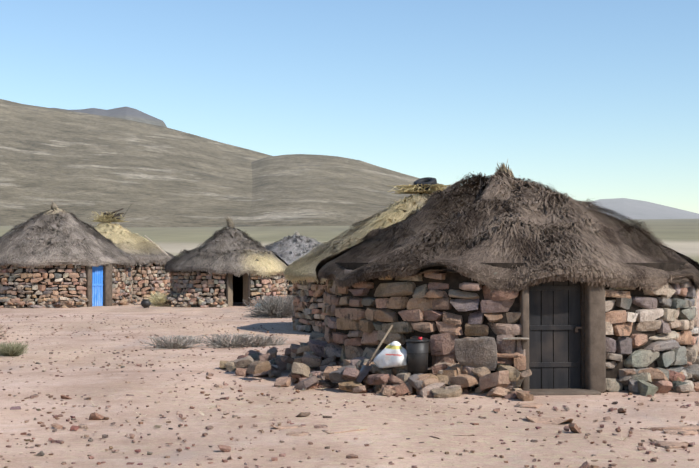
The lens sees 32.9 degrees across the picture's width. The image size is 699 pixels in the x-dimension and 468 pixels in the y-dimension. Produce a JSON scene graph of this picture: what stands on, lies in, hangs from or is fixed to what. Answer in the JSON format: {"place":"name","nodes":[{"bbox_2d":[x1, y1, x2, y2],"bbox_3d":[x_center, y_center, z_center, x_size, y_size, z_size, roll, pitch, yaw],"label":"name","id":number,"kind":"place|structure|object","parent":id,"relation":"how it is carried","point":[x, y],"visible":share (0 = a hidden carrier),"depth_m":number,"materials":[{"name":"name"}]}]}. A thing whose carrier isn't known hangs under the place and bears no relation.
{"place":"outdoors","nodes":[
{"label":"outdoors","id":0,"kind":"place"},
{"bbox_2d":[54,107,166,126],"bbox_3d":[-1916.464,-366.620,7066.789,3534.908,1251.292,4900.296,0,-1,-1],"label":"mountain","id":1,"kind":"structure","parent":0,"point":[129,113],"depth_m":8690.77,"materials":[{"name":"grey stone"}]},
{"bbox_2d":[0,99,270,226],"bbox_3d":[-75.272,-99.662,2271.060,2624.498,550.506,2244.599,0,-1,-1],"label":"hill","id":2,"kind":"structure","parent":0,"point":[81,166],"depth_m":2136.73,"materials":[{"name":"beige soil"}]},
{"bbox_2d":[164,215,288,277],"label":"thatched roof","id":3,"kind":"structure","parent":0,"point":[218,244],"depth_m":49.03,"materials":[{"name":"grey plant"}]},
{"bbox_2d":[177,233,268,263],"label":"thatch tufts","id":4,"kind":"object","parent":3,"relation":"attached to","point":[238,245],"visible":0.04,"depth_m":50.06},
{"bbox_2d":[264,232,324,264],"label":"thatched roof","id":5,"kind":"structure","parent":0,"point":[296,245],"depth_m":58.10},
{"bbox_2d":[227,154,453,226],"bbox_3d":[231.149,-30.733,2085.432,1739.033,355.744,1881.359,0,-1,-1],"label":"hill","id":6,"kind":"structure","parent":0,"point":[304,190],"depth_m":2035.26,"materials":[{"name":"beige soil"}]},
{"bbox_2d":[0,219,698,467],"bbox_3d":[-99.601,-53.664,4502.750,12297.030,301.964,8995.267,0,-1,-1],"label":"terrain","id":7,"kind":"structure","parent":0,"point":[681,236],"depth_m":15.27,"materials":[{"name":"beige soil"}]},
{"bbox_2d":[0,323,9,338],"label":"dry bush","id":8,"kind":"object","parent":7,"relation":"on","point":[2,331],"visible":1,"depth_m":29.10,"materials":[{"name":"beige plant"}]},
{"bbox_2d":[0,341,28,356],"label":"grass tuft","id":9,"kind":"object","parent":7,"relation":"on","point":[17,349],"visible":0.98,"depth_m":23.73,"materials":[{"name":"green plant"}]},
{"bbox_2d":[0,297,87,307],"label":"stones","id":10,"kind":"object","parent":7,"relation":"on","point":[64,302],"depth_m":47.40,"materials":[{"name":"stone"}]},
{"bbox_2d":[0,264,128,307],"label":"wall mortar","id":11,"kind":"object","parent":7,"relation":"on","point":[51,280],"visible":0.1,"depth_m":47.77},
{"bbox_2d":[0,264,132,307],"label":"hut wall stones","id":12,"kind":"object","parent":11,"relation":"attached to","point":[120,288],"visible":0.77,"depth_m":47.77,"materials":[{"name":"brown stone"}]},
{"bbox_2d":[0,200,134,267],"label":"thatched roof","id":13,"kind":"structure","parent":12,"relation":"on","point":[16,251],"depth_m":48.82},
{"bbox_2d":[0,209,107,255],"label":"thatch tufts","id":14,"kind":"object","parent":13,"relation":"attached to","point":[53,238],"depth_m":49.42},
{"bbox_2d":[86,264,111,306],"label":"door","id":15,"kind":"structure","parent":11,"relation":"in","point":[99,285],"depth_m":48.74,"materials":[{"name":"blue wood"}]},
{"bbox_2d":[112,298,140,305],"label":"stones","id":16,"kind":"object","parent":7,"relation":"on","point":[133,302],"depth_m":49.81,"materials":[{"name":"brown stone"}]},
{"bbox_2d":[141,299,150,307],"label":"black pot","id":17,"kind":"object","parent":7,"relation":"on","point":[145,303],"visible":0.96,"depth_m":47.33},
{"bbox_2d":[131,263,169,298],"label":"wall mortar","id":18,"kind":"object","parent":7,"relation":"on","point":[143,286],"depth_m":54.32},
{"bbox_2d":[131,262,171,301],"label":"hut wall stones","id":19,"kind":"object","parent":18,"relation":"attached to","point":[163,284],"visible":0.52,"depth_m":54.38,"materials":[{"name":"brown stone"}]},
{"bbox_2d":[92,222,174,265],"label":"thatched roof","id":20,"kind":"structure","parent":19,"relation":"on","point":[111,231],"depth_m":54.90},
{"bbox_2d":[88,211,128,221],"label":"straw bundle","id":21,"kind":"object","parent":20,"relation":"on","point":[102,218],"visible":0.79,"depth_m":56.09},
{"bbox_2d":[104,205,130,218],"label":"sticks","id":22,"kind":"object","parent":21,"relation":"on","point":[117,215],"visible":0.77,"depth_m":56.25,"materials":[{"name":"brown wood"}]},
{"bbox_2d":[144,235,167,255],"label":"pole","id":23,"kind":"object","parent":20,"relation":"on","point":[164,252],"visible":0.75,"depth_m":55.69,"materials":[{"name":"wood"}]},
{"bbox_2d":[147,292,170,305],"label":"tussock grass","id":24,"kind":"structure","parent":7,"relation":"on","point":[156,300],"depth_m":48.97,"materials":[{"name":"yellow plant"}]},
{"bbox_2d":[139,335,208,349],"bbox_3d":[-3.890,2.375,25.997,1.587,0.275,1.540,0,-1,-1],"label":"dry bush","id":25,"kind":"object","parent":7,"relation":"on","point":[167,344],"visible":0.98,"depth_m":25.87,"materials":[{"name":"grey plant"}]},
{"bbox_2d":[178,335,207,342],"bbox_3d":[-3.654,2.448,27.485,0.842,0.192,0.776,0,-1,-1],"label":"dry bush","id":26,"kind":"object","parent":7,"relation":"on","point":[195,339],"visible":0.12,"depth_m":27.47,"materials":[{"name":"grey plant"}]},
{"bbox_2d":[164,293,227,307],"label":"stones","id":27,"kind":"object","parent":7,"relation":"on","point":[186,300],"depth_m":48.13,"materials":[{"name":"stone"}]},
{"bbox_2d":[173,270,282,306],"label":"wall mortar","id":28,"kind":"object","parent":7,"relation":"on","point":[237,289],"depth_m":49.19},
{"bbox_2d":[170,271,286,306],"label":"hut wall stones","id":29,"kind":"object","parent":28,"relation":"attached to","point":[177,284],"visible":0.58,"depth_m":48.64,"materials":[{"name":"brown stone"}]},
{"bbox_2d":[226,273,249,306],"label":"door frame","id":30,"kind":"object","parent":28,"relation":"in","point":[229,289],"depth_m":48.53,"materials":[{"name":"brown wood"}]},
{"bbox_2d":[195,332,266,348],"bbox_3d":[-2.635,2.376,26.510,1.705,0.294,1.672,0,-1,-1],"label":"dry bush","id":31,"kind":"object","parent":7,"relation":"on","point":[219,343],"visible":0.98,"depth_m":26.28,"materials":[{"name":"grey plant"}]},
{"bbox_2d":[226,334,285,346],"bbox_3d":[-2.134,2.396,26.549,1.422,0.256,1.243,0,-1,-1],"label":"dry bush","id":32,"kind":"object","parent":7,"relation":"on","point":[266,343],"visible":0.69,"depth_m":26.44,"materials":[{"name":"grey plant"}]},
{"bbox_2d":[242,296,293,318],"bbox_3d":[-2.383,2.452,39.965,2.696,0.714,2.630,1,-2,-41],"label":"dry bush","id":33,"kind":"object","parent":7,"relation":"on","point":[268,308],"visible":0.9,"depth_m":39.49,"materials":[{"name":"plant"}]},
{"bbox_2d":[258,336,287,345],"bbox_3d":[-1.737,2.436,26.921,0.847,0.193,0.866,-1,-2,41],"label":"dry bush","id":34,"kind":"object","parent":7,"relation":"on","point":[278,342],"visible":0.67,"depth_m":26.86,"materials":[{"name":"grey plant"}]},
{"bbox_2d":[286,279,292,298],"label":"wall mortar","id":35,"kind":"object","parent":7,"relation":"on","point":[289,282],"depth_m":56.52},
{"bbox_2d":[286,281,292,299],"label":"hut wall stones","id":36,"kind":"object","parent":35,"relation":"attached to","point":[289,288],"visible":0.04,"depth_m":56.44,"materials":[{"name":"stone"}]},
{"bbox_2d":[297,282,325,332],"bbox_3d":[2.044,1.836,33.133,7.020,1.633,7.020,0,-1,-1],"label":"wall mortar","id":37,"kind":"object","parent":7,"relation":"on","point":[314,319],"depth_m":31.30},
{"bbox_2d":[292,279,326,332],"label":"hut wall stones","id":38,"kind":"object","parent":37,"relation":"attached to","point":[300,301],"visible":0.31,"depth_m":31.44,"materials":[{"name":"stone"}]},
{"bbox_2d":[14,311,663,458],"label":"rocks","id":39,"kind":"object","parent":7,"relation":"on","point":[314,387],"visible":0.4,"depth_m":15.33,"materials":[{"name":"brown stone"}]},
{"bbox_2d":[0,312,698,467],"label":"ground pebbles","id":40,"kind":"object","parent":7,"relation":"on","point":[337,451],"visible":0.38,"depth_m":14.42,"materials":[{"name":"stone"}]},
{"bbox_2d":[284,193,431,284],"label":"thatched roof","id":41,"kind":"structure","parent":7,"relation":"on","point":[296,270],"depth_m":32.00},
{"bbox_2d":[388,183,449,193],"bbox_3d":[2.013,-1.252,33.246,1.926,0.247,2.032,0,-1,-1],"label":"bundle","id":42,"kind":"object","parent":41,"relation":"on","point":[409,189],"visible":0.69,"depth_m":32.84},
{"bbox_2d":[413,177,436,189],"bbox_3d":[2.124,-1.407,33.203,0.666,0.391,0.661,0,-1,-1],"label":"tyre on hut","id":43,"kind":"object","parent":41,"relation":"on","point":[427,180],"visible":0.73,"depth_m":33.09,"materials":[{"name":"rubber"}]},
{"bbox_2d":[220,331,533,400],"bbox_3d":[0.022,2.026,18.672,2.477,0.810,6.685,1,-1,-34],"label":"rock pile","id":44,"kind":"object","parent":7,"relation":"on","point":[307,364],"depth_m":17.54,"materials":[{"name":"stone"}]},
{"bbox_2d":[355,325,392,382],"bbox_3d":[0.381,1.776,17.642,0.704,0.824,0.220,1,-2,-36],"label":"shovel","id":45,"kind":"object","parent":44,"relation":"on","point":[364,371],"visible":0.98,"depth_m":17.54,"materials":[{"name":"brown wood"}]},
{"bbox_2d":[373,341,406,367],"bbox_3d":[0.633,1.784,17.515,0.544,0.414,0.321,-1,-2,39],"label":"white sack","id":46,"kind":"object","parent":44,"relation":"on","point":[393,354],"visible":1,"depth_m":17.39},
{"bbox_2d":[405,337,429,372],"bbox_3d":[0.998,1.761,17.365,0.358,0.515,0.358,0,-1,-1],"label":"black drum","id":47,"kind":"object","parent":44,"relation":"on","point":[417,355],"visible":1,"depth_m":17.23,"materials":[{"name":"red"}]},
{"bbox_2d":[454,336,528,370],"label":"leaning slabs","id":48,"kind":"object","parent":44,"relation":"on","point":[475,352],"depth_m":17.06,"materials":[{"name":"stone"}]},
{"bbox_2d":[272,403,698,448],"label":"bedrock slabs","id":49,"kind":"structure","parent":7,"relation":"on","point":[690,429],"depth_m":13.57,"materials":[{"name":"stone"}]},
{"bbox_2d":[315,160,698,292],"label":"thatched roof","id":50,"kind":"structure","parent":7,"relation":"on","point":[609,255],"depth_m":18.35,"materials":[{"name":"brown plant"}]},
{"bbox_2d":[322,269,698,391],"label":"hut wall stones","id":51,"kind":"object","parent":7,"relation":"on","point":[422,304],"visible":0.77,"depth_m":17.74,"materials":[{"name":"stone"}]},
{"bbox_2d":[334,262,688,389],"bbox_3d":[2.694,1.434,20.296,6.020,1.894,6.020,0,-1,-1],"label":"wall mortar","id":52,"kind":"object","parent":7,"relation":"on","point":[453,280],"visible":0.12,"depth_m":17.71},
{"bbox_2d":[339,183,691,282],"bbox_3d":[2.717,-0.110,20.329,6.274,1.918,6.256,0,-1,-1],"label":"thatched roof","id":53,"kind":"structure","parent":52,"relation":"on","point":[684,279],"depth_m":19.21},
{"bbox_2d":[520,271,605,395],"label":"hut door","id":54,"kind":"structure","parent":52,"relation":"in","point":[563,325],"depth_m":17.39,"materials":[{"name":"grey wood"}]},
{"bbox_2d":[619,351,698,395],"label":"rock pile","id":55,"kind":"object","parent":7,"relation":"on","point":[649,381],"depth_m":17.36,"materials":[{"name":"stone"}]},
{"bbox_2d":[0,0,698,213],"label":"sky","id":56,"kind":"structure","parent":0,"point":[593,99],"materials":[{"name":"blue"}]},
{"bbox_2d":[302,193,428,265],"bbox_3d":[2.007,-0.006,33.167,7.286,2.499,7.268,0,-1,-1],"label":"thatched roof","id":57,"kind":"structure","parent":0,"point":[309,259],"depth_m":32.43,"materials":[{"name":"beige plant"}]},
{"bbox_2d":[589,198,698,218],"bbox_3d":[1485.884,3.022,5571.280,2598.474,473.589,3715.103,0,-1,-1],"label":"hill","id":58,"kind":"structure","parent":0,"point":[635,209],"depth_m":6274.56,"materials":[{"name":"grey stone"}]}
]}

